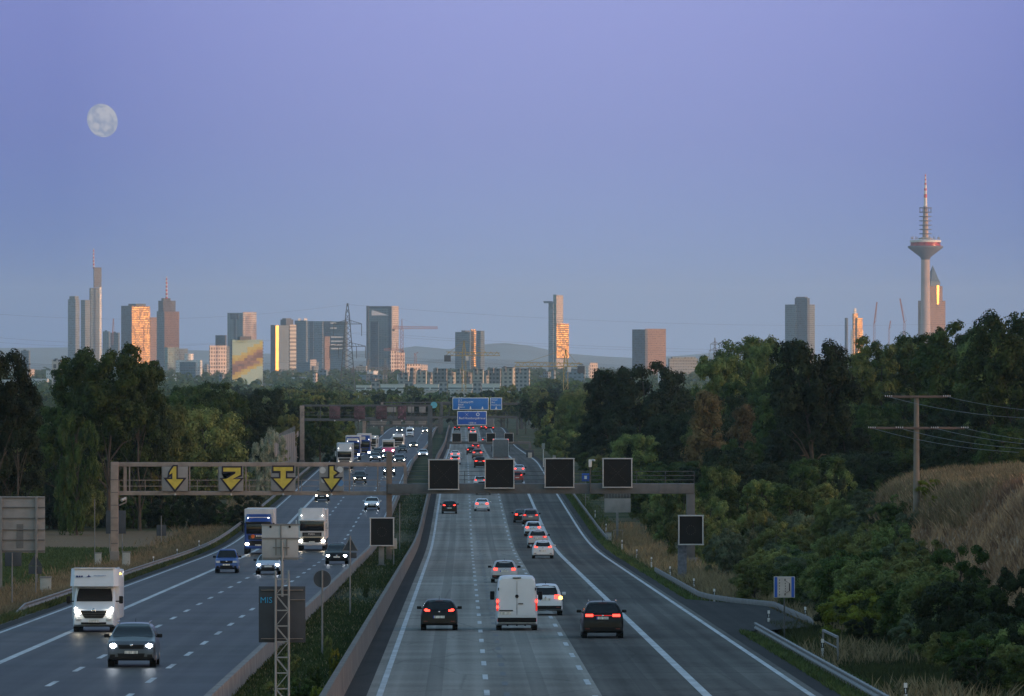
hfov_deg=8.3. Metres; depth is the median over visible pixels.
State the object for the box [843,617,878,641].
bush
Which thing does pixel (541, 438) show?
bush
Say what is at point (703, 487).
bush
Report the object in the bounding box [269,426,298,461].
noise wall
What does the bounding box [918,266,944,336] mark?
pyramid tower
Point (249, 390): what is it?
tree
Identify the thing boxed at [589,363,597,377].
apartment block
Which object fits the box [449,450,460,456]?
saloon car
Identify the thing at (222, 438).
tree
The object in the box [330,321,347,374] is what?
office tower
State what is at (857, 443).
tree
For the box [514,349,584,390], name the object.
tower crane
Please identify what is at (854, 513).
bush
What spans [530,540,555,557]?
hatchback
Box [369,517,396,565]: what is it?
display post
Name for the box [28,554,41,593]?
traffic sign
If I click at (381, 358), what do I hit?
power line
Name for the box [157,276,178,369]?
office tower
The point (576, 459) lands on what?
bush
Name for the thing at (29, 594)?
dry grass
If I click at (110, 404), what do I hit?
tree
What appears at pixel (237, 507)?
bush
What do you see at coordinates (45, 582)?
control cabinet
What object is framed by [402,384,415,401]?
tree
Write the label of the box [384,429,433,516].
edge line oncoming median
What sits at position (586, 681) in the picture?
lane dashes
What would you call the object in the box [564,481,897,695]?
verge grass
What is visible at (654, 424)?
tree
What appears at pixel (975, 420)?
tree
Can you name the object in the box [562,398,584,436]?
tree
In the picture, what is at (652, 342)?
office tower
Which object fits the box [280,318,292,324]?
office tower
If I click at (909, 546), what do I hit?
bush
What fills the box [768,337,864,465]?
tree
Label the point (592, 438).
tree
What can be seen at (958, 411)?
electric wire
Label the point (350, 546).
traffic sign
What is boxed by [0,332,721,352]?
power line
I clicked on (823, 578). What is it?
bush
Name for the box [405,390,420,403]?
tree
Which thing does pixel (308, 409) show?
tree
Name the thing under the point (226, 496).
bush
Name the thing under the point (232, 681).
concrete barrier
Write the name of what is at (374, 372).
block
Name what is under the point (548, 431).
bush
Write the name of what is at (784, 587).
lay by sign
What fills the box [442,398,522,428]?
sign gantry
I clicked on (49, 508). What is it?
bush
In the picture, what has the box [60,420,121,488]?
tree
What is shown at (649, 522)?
bush
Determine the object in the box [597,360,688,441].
tree
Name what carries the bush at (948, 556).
on the ground at (132, 537)
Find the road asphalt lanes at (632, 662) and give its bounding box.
[478,427,822,695]
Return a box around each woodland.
[0,376,721,404]
[1,367,897,384]
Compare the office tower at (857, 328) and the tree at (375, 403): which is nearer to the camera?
the tree at (375, 403)
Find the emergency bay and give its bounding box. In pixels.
[687,599,805,631]
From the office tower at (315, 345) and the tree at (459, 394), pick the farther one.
the office tower at (315, 345)
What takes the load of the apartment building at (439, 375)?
on the ground at (132, 537)
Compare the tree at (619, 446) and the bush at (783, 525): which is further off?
the tree at (619, 446)
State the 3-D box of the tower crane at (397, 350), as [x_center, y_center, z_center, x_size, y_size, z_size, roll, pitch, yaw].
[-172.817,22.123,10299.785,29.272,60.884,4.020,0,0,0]
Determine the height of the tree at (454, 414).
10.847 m
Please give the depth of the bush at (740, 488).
654.58 m
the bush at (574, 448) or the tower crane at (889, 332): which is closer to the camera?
the bush at (574, 448)
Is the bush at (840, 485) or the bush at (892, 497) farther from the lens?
the bush at (840, 485)
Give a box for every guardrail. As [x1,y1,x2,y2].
[17,467,312,612]
[573,494,607,539]
[654,567,815,624]
[754,622,889,695]
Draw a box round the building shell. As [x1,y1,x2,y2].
[390,351,404,372]
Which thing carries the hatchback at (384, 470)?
on the road oncoming at (202, 670)
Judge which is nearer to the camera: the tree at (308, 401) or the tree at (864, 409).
the tree at (864, 409)
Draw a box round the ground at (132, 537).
[0,375,1023,694]
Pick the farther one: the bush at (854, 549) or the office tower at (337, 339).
the office tower at (337, 339)
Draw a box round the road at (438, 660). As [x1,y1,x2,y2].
[366,427,601,695]
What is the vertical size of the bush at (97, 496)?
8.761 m
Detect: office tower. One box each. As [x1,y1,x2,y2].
[68,296,79,360]
[81,300,89,351]
[89,248,101,361]
[121,304,149,362]
[150,317,156,365]
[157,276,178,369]
[165,347,187,375]
[209,345,228,375]
[215,335,226,344]
[227,312,255,367]
[271,325,295,372]
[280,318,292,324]
[295,319,307,369]
[308,321,322,369]
[323,321,330,374]
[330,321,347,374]
[366,306,398,374]
[455,329,483,371]
[543,295,568,369]
[632,329,665,376]
[785,297,814,362]
[845,318,847,361]
[851,308,862,366]
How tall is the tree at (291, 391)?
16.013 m
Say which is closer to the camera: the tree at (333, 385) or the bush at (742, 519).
the bush at (742, 519)
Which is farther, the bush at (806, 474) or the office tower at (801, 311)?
the office tower at (801, 311)
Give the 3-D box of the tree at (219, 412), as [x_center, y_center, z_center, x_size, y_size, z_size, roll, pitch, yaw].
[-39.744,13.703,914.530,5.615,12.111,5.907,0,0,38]
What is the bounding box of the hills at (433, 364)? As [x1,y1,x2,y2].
[5,358,850,374]
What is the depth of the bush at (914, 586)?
317.82 m
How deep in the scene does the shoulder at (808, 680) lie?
356.05 m
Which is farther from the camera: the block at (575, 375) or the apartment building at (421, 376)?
the block at (575, 375)
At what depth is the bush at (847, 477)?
672.63 m
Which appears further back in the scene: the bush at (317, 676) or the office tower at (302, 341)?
the office tower at (302, 341)
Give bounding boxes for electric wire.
[873,428,1008,451]
[891,397,1020,417]
[900,428,1023,448]
[936,428,1022,443]
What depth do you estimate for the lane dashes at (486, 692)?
357.97 m
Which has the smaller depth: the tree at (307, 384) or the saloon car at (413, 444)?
the saloon car at (413, 444)
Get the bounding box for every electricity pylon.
[329,304,365,391]
[377,358,391,383]
[709,338,719,360]
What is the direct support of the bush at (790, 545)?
on the ground at (132, 537)
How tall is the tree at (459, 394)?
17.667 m
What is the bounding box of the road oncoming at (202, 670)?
[0,427,434,695]
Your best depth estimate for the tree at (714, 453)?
766.41 m
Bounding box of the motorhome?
[66,568,123,631]
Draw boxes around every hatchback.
[382,467,396,474]
[397,445,407,452]
[417,449,427,456]
[417,599,461,629]
[440,500,458,513]
[448,455,461,464]
[466,447,474,454]
[471,443,479,448]
[514,472,524,481]
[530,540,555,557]
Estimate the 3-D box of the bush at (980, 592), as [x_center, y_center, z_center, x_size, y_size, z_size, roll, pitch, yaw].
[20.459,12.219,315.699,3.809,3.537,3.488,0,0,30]
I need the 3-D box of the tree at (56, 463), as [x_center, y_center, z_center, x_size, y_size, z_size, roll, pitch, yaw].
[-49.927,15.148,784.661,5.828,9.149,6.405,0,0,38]
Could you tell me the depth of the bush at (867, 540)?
410.89 m
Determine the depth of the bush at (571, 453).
1228.77 m
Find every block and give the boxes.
[21,350,29,368]
[27,369,34,376]
[32,378,48,384]
[46,370,51,379]
[52,358,61,386]
[103,330,109,354]
[110,332,119,367]
[176,354,201,379]
[204,364,208,372]
[219,373,224,381]
[231,336,263,387]
[297,362,318,376]
[310,360,317,376]
[313,372,317,381]
[318,369,327,377]
[356,365,366,371]
[359,374,383,382]
[367,370,377,374]
[371,381,379,395]
[404,381,412,390]
[406,364,420,375]
[421,365,427,371]
[439,381,446,393]
[473,381,480,393]
[543,371,550,385]
[551,370,555,383]
[566,369,585,382]
[573,364,588,377]
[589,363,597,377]
[668,357,697,376]
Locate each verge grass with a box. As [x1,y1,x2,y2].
[0,479,299,623]
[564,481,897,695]
[599,519,1023,695]
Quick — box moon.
[87,104,117,136]
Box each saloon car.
[253,554,283,573]
[315,489,329,500]
[363,497,380,509]
[369,452,381,460]
[381,451,393,459]
[409,441,417,447]
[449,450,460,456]
[472,498,490,510]
[511,509,524,521]
[514,465,525,473]
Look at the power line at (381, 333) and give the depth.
4320.36 m
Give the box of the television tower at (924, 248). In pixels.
[908,174,942,342]
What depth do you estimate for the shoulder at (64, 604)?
535.34 m
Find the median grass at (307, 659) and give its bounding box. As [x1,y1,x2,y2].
[232,494,425,695]
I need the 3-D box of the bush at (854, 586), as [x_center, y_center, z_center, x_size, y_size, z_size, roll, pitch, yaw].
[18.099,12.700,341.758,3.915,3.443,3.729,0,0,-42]
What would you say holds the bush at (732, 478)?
on the ground at (132, 537)
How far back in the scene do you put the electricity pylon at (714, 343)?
6499.53 m
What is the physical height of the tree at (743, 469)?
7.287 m
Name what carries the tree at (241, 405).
on the ground at (132, 537)
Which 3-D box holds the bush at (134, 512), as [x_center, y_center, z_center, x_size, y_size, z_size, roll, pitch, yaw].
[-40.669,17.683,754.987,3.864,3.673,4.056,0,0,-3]
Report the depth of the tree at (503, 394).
2517.46 m
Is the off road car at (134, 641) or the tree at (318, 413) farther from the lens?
the tree at (318, 413)
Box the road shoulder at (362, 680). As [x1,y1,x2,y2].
[344,427,451,695]
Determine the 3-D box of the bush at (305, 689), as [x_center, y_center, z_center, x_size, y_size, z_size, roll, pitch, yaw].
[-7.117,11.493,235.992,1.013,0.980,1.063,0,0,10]
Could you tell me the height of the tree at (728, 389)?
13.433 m
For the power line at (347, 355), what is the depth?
4292.31 m
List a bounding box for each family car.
[323,541,348,563]
[352,471,367,482]
[520,509,540,523]
[536,581,565,614]
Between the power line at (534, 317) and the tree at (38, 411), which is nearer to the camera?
the tree at (38, 411)
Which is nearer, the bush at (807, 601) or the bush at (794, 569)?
the bush at (807, 601)
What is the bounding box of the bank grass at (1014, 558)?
[749,463,1023,690]
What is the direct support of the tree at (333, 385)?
on the ground at (132, 537)
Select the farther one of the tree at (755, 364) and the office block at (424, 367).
the office block at (424, 367)
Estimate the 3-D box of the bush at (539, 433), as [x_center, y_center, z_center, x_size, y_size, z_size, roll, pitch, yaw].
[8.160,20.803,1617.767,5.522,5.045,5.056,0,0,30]
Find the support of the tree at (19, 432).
on the ground at (132, 537)
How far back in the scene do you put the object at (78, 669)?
348.19 m
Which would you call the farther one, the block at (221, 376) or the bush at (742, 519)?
the block at (221, 376)
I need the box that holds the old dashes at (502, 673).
[477,534,509,695]
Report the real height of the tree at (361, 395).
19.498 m
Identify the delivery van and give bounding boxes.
[405,427,412,436]
[490,575,542,629]
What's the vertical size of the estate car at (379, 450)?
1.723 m
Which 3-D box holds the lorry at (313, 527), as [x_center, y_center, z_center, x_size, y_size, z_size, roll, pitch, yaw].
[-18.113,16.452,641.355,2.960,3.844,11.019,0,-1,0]
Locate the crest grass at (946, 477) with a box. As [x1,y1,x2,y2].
[851,459,1023,529]
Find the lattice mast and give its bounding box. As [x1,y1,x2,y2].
[259,524,304,695]
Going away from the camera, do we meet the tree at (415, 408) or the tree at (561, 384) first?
the tree at (415, 408)
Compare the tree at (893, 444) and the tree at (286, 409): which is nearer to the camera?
the tree at (893, 444)
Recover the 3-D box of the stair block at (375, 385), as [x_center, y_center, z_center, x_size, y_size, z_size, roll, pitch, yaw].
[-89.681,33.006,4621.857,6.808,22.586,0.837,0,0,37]
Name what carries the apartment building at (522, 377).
on the ground at (132, 537)
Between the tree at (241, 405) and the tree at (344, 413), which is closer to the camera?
the tree at (241, 405)
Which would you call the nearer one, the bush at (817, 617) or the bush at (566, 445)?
the bush at (817, 617)
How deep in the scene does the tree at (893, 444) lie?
776.06 m
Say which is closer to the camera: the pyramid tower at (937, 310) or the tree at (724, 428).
the tree at (724, 428)
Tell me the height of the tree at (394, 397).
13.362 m
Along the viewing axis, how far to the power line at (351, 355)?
4307.76 m
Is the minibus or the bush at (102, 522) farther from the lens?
the minibus
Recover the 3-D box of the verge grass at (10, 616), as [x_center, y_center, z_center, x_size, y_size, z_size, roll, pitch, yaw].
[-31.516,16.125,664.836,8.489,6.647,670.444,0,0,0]
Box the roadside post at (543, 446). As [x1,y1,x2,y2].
[542,443,544,466]
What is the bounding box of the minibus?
[382,439,394,454]
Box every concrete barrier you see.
[204,426,437,695]
[319,425,449,695]
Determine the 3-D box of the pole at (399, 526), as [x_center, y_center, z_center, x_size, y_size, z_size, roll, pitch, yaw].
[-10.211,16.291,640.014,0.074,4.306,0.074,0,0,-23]
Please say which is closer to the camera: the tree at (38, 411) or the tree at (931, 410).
the tree at (931, 410)
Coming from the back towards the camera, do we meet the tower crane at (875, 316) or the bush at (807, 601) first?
the tower crane at (875, 316)
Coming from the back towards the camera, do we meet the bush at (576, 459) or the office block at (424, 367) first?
the office block at (424, 367)
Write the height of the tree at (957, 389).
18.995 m
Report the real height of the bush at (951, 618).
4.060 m
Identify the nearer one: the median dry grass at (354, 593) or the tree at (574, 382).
the median dry grass at (354, 593)
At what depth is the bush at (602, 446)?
1076.70 m
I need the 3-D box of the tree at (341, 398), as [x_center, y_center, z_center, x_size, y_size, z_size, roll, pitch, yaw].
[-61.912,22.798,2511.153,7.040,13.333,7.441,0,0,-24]
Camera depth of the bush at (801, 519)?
552.97 m
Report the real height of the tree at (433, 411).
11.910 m
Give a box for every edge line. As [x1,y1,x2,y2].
[491,429,711,695]
[500,427,814,695]
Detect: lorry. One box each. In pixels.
[242,508,275,553]
[296,508,327,549]
[335,442,353,468]
[345,435,360,459]
[357,433,371,456]
[372,435,378,449]
[391,434,404,446]
[485,418,494,429]
[491,439,508,457]
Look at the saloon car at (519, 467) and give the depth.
1039.30 m
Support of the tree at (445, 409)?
on the ground at (132, 537)
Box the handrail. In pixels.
[822,629,838,659]
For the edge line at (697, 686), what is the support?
on the road asphalt lanes at (632, 662)
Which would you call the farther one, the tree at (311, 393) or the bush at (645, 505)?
the tree at (311, 393)
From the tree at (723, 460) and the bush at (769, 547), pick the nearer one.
the bush at (769, 547)
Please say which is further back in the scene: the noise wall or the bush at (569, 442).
the bush at (569, 442)
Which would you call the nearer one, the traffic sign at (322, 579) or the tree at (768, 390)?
the traffic sign at (322, 579)
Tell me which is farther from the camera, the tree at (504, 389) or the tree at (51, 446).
the tree at (504, 389)
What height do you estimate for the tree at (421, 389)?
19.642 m
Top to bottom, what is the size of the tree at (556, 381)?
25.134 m
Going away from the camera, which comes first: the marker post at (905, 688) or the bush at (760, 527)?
the marker post at (905, 688)
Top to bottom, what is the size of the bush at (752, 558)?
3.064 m
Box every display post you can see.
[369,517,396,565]
[526,450,533,457]
[678,515,703,577]
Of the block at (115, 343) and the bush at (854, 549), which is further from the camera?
the block at (115, 343)
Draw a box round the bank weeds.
[765,618,1023,695]
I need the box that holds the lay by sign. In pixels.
[774,577,794,637]
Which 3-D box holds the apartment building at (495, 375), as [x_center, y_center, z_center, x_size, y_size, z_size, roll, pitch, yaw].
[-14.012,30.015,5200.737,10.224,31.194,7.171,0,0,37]
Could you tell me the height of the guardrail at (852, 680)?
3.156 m
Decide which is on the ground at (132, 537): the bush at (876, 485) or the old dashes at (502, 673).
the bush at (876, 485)
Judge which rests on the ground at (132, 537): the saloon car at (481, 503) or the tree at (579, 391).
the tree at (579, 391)
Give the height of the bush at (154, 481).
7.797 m
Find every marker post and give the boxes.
[821,639,823,656]
[904,683,906,695]
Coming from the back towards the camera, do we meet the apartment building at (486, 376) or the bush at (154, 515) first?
the apartment building at (486, 376)
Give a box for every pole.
[94,499,94,558]
[399,504,399,548]
[868,395,968,510]
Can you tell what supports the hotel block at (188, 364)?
on the ground at (132, 537)
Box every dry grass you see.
[0,481,271,614]
[236,494,422,695]
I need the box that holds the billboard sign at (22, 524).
[0,496,44,586]
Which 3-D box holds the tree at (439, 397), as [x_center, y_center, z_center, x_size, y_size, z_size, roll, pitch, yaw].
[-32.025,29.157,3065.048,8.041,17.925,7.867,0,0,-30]
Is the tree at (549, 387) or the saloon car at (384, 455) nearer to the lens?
the saloon car at (384, 455)
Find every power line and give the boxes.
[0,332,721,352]
[2,305,968,325]
[8,332,717,349]
[32,354,695,374]
[34,354,673,371]
[36,354,615,370]
[47,354,697,375]
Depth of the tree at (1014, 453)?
689.27 m
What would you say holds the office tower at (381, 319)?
on the ground at (132, 537)
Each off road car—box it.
[104,620,161,666]
[392,454,406,461]
[471,448,483,457]
[473,457,484,467]
[525,529,549,547]
[577,598,626,637]
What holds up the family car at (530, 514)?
on the road asphalt lanes at (632, 662)
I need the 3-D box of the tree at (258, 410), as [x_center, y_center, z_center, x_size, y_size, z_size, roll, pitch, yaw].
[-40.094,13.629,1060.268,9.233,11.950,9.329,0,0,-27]
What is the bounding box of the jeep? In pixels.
[213,548,241,572]
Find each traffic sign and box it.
[5,552,21,602]
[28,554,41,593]
[106,511,125,550]
[157,516,165,541]
[313,570,330,653]
[342,536,357,614]
[582,473,588,506]
[604,494,630,538]
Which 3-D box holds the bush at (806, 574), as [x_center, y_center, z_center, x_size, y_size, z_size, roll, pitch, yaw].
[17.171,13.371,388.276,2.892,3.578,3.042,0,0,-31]
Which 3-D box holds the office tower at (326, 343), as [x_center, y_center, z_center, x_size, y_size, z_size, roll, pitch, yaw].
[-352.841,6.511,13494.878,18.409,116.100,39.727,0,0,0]
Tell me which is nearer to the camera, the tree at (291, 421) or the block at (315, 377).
the tree at (291, 421)
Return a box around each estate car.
[372,448,383,454]
[472,476,484,482]
[488,558,520,582]
[522,521,543,535]
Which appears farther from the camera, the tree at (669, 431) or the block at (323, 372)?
the block at (323, 372)
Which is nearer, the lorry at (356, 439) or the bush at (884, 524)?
the bush at (884, 524)
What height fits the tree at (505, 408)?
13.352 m
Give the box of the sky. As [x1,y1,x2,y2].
[0,0,1023,357]
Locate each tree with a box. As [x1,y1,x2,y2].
[0,348,38,467]
[0,386,43,495]
[0,424,45,495]
[14,398,44,432]
[35,423,57,434]
[36,405,88,487]
[39,390,54,406]
[46,393,55,407]
[46,451,86,482]
[48,356,103,531]
[53,410,100,534]
[59,341,158,510]
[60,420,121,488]
[91,402,172,525]
[97,456,112,500]
[112,360,168,530]
[123,401,198,507]
[130,387,174,522]
[154,467,193,501]
[165,392,207,410]
[168,385,205,406]
[171,406,254,505]
[195,407,227,451]
[197,380,231,402]
[198,421,209,445]
[200,387,253,460]
[220,399,277,471]
[224,384,239,390]
[228,393,261,422]
[240,388,253,393]
[252,387,285,433]
[269,400,288,427]
[275,414,299,446]
[279,405,305,434]
[280,399,294,416]
[281,386,297,398]
[287,399,312,431]
[294,397,314,411]
[297,432,315,461]
[300,391,315,402]
[303,379,322,389]
[304,401,328,428]
[304,413,336,461]
[305,392,326,403]
[312,388,329,401]
[312,402,332,428]
[316,391,337,404]
[322,446,335,461]
[327,382,343,390]
[331,421,356,447]
[334,397,352,426]
[335,394,346,411]
[337,391,351,403]
[340,404,353,428]
[342,393,356,416]
[345,391,366,421]
[357,400,371,422]
[359,389,370,394]
[369,389,384,400]
[371,392,387,428]
[372,400,387,428]
[385,394,401,426]
[386,389,401,398]
[386,395,400,426]
[400,394,412,401]
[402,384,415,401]
[404,397,418,423]
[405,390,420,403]
[411,387,424,399]
[412,397,428,426]
[413,395,434,426]
[415,394,432,426]
[425,397,437,426]
[431,394,446,420]
[435,398,450,415]
[445,397,456,425]
[448,401,457,425]
[450,392,463,397]
[453,394,469,426]
[478,394,492,415]
[479,389,495,414]
[492,387,509,425]
[493,395,508,426]
[495,390,514,427]
[499,383,515,415]
[499,390,516,428]
[510,390,528,428]
[511,392,532,428]
[517,400,532,433]
[518,387,540,428]
[521,385,538,424]
[526,390,539,428]
[529,400,547,429]
[529,400,549,447]
[532,380,546,388]
[533,390,549,401]
[536,398,555,426]
[540,401,558,435]
[543,391,558,424]
[544,377,559,388]
[545,385,560,394]
[554,381,569,390]
[554,385,569,396]
[554,393,584,442]
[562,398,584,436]
[563,386,582,394]
[569,380,583,389]
[573,389,587,397]
[573,413,608,456]
[579,392,603,423]
[581,367,638,447]
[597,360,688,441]
[605,424,659,473]
[608,433,658,477]
[631,472,672,513]
[639,411,686,444]
[644,460,702,482]
[647,387,697,423]
[648,442,687,480]
[654,413,694,461]
[675,464,700,489]
[679,389,728,468]
[680,424,727,475]
[683,423,741,458]
[689,354,746,417]
[697,393,747,434]
[701,446,750,476]
[709,449,758,482]
[711,334,781,392]
[720,378,767,418]
[721,438,766,464]
[724,463,790,494]
[725,403,756,449]
[728,405,761,429]
[740,339,810,394]
[744,388,770,426]
[747,393,802,463]
[751,459,802,504]
[760,369,811,396]
[760,437,805,462]
[766,429,820,464]
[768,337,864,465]
[773,412,827,454]
[785,454,854,493]
[808,422,853,459]
[810,377,862,412]
[815,404,858,435]
[815,427,873,465]
[817,451,871,475]
[822,357,882,376]
[837,452,900,496]
[841,416,897,465]
[845,334,915,408]
[851,401,903,446]
[879,390,932,418]
[880,447,928,476]
[884,418,930,453]
[892,331,956,395]
[898,332,956,387]
[898,411,957,462]
[906,435,975,473]
[907,390,956,434]
[908,319,990,412]
[926,408,969,458]
[929,424,979,468]
[949,333,963,352]
[952,333,1023,458]
[955,399,1000,449]
[956,308,1023,444]
[967,407,1005,457]
[971,426,1023,466]
[989,404,1021,454]
[1004,417,1023,459]
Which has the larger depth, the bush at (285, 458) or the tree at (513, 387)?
the tree at (513, 387)
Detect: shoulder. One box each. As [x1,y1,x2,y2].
[0,427,392,629]
[502,427,840,695]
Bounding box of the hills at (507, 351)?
[0,343,874,364]
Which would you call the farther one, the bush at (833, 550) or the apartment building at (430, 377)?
the apartment building at (430, 377)
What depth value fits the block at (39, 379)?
6904.56 m
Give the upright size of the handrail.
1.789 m
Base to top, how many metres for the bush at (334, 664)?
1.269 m
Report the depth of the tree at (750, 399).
943.23 m
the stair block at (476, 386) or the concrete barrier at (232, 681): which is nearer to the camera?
the concrete barrier at (232, 681)
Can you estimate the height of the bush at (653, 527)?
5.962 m
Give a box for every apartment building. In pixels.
[398,372,408,391]
[410,368,415,383]
[417,369,426,383]
[427,372,432,383]
[433,368,446,393]
[448,371,455,391]
[456,369,463,383]
[464,371,472,392]
[473,368,483,390]
[484,370,488,382]
[490,368,500,385]
[502,366,514,391]
[516,368,529,390]
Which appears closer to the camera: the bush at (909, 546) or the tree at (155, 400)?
the bush at (909, 546)
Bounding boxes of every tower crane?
[351,361,389,382]
[384,342,403,369]
[392,320,437,370]
[444,341,499,390]
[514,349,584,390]
[873,302,877,341]
[888,321,890,344]
[899,298,906,333]
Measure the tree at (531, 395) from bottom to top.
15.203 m
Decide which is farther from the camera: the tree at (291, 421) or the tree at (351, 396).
the tree at (351, 396)
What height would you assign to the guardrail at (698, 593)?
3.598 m
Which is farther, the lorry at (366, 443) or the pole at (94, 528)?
the lorry at (366, 443)
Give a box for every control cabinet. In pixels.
[39,577,51,591]
[94,553,101,564]
[122,552,130,565]
[605,532,611,540]
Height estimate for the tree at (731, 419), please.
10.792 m
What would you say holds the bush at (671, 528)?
on the ground at (132, 537)
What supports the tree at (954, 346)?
on the ground at (132, 537)
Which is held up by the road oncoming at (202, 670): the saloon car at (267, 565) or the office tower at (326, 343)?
the saloon car at (267, 565)
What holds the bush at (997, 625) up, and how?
on the ground at (132, 537)
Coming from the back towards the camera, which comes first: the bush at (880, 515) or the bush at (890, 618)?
the bush at (880, 515)
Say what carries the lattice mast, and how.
on the ground at (132, 537)
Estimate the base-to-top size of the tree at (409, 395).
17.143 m
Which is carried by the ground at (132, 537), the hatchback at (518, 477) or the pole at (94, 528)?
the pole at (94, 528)
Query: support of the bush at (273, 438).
on the ground at (132, 537)
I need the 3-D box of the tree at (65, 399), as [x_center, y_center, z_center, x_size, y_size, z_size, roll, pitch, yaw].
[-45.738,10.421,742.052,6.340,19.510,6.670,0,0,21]
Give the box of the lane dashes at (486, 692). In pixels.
[465,427,489,694]
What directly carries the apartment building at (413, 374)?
on the ground at (132, 537)
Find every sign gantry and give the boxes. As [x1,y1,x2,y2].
[110,462,409,561]
[299,405,431,467]
[363,417,441,432]
[380,402,449,433]
[386,452,697,561]
[438,411,517,434]
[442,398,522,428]
[447,433,530,449]
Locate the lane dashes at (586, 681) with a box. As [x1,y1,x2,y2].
[480,438,597,695]
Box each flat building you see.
[356,385,370,397]
[380,384,403,395]
[414,384,438,394]
[448,384,472,397]
[482,383,500,391]
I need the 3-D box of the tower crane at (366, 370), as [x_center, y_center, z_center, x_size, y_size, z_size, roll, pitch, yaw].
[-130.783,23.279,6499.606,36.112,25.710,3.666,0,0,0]
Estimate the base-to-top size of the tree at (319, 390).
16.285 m
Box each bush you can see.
[6,463,44,495]
[6,464,32,495]
[40,489,57,528]
[42,465,67,506]
[49,497,63,527]
[52,456,105,530]
[90,469,122,526]
[97,500,128,527]
[119,477,137,510]
[120,497,150,528]
[126,461,168,511]
[131,498,165,527]
[147,488,177,524]
[157,495,191,528]
[182,487,216,528]
[188,471,221,504]
[193,497,226,526]
[210,502,244,527]
[218,495,233,499]
[228,495,264,525]
[248,460,263,476]
[250,437,270,490]
[258,446,287,469]
[259,681,284,695]
[262,425,286,490]
[281,653,300,677]
[285,677,315,695]
[306,665,322,688]
[310,686,322,695]
[323,635,332,660]
[328,648,339,676]
[362,583,369,597]
[533,431,545,447]
[536,430,543,447]
[538,436,549,451]
[541,426,552,440]
[543,429,563,450]
[546,429,580,457]
[560,436,577,455]
[562,443,569,457]
[564,436,576,455]
[565,438,584,457]
[568,440,581,461]
[575,447,589,461]
[577,451,591,470]
[583,445,609,470]
[585,454,609,470]
[585,460,601,482]
[587,469,603,498]
[597,443,609,461]
[627,477,658,518]
[639,500,649,525]
[641,500,662,535]
[645,490,705,542]
[646,494,685,547]
[663,493,702,545]
[664,506,710,557]
[685,495,728,562]
[696,465,729,512]
[698,515,741,567]
[701,464,740,527]
[701,532,744,576]
[710,484,743,534]
[715,525,761,575]
[728,558,782,599]
[730,492,768,535]
[734,513,761,548]
[735,476,768,534]
[739,479,782,524]
[742,550,759,558]
[743,507,776,551]
[743,552,784,564]
[748,546,792,579]
[749,564,774,593]
[751,524,801,554]
[753,463,784,504]
[754,513,795,548]
[754,541,805,560]
[767,554,806,582]
[768,482,807,537]
[769,475,806,512]
[771,542,801,553]
[773,520,811,547]
[773,551,816,581]
[774,550,800,556]
[778,558,820,604]
[778,583,805,612]
[780,510,822,549]
[787,466,820,515]
[788,491,816,518]
[795,522,815,551]
[796,558,835,601]
[798,591,819,613]
[805,482,838,517]
[805,574,838,601]
[809,496,853,543]
[809,548,883,610]
[810,539,821,552]
[811,552,837,560]
[812,602,848,628]
[815,473,847,504]
[815,534,837,557]
[815,588,881,636]
[816,529,855,558]
[825,467,857,498]
[827,504,853,516]
[827,522,858,539]
[831,577,840,614]
[833,557,890,610]
[836,530,880,556]
[841,575,889,629]
[842,543,869,555]
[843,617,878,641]
[844,509,867,527]
[851,521,880,542]
[854,499,887,531]
[857,533,901,560]
[860,567,921,630]
[862,557,906,574]
[868,501,900,533]
[868,521,916,558]
[873,478,890,492]
[873,579,925,637]
[873,621,900,641]
[876,500,910,530]
[877,561,943,610]
[879,520,897,536]
[879,539,931,562]
[885,553,932,573]
[887,614,938,656]
[889,494,900,503]
[893,511,918,537]
[893,569,962,628]
[897,538,946,569]
[899,581,940,638]
[908,618,958,658]
[910,580,995,649]
[914,478,942,499]
[921,631,967,668]
[927,563,959,579]
[930,543,989,582]
[933,627,987,675]
[934,581,1005,616]
[944,655,1008,693]
[949,576,998,591]
[951,608,1023,653]
[951,634,1014,674]
[957,567,989,583]
[958,613,1011,641]
[967,617,1021,654]
[974,589,1012,630]
[977,622,1023,661]
[985,566,1023,617]
[985,642,1023,692]
[988,624,1023,645]
[1001,652,1023,694]
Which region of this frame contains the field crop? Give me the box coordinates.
[2,546,149,586]

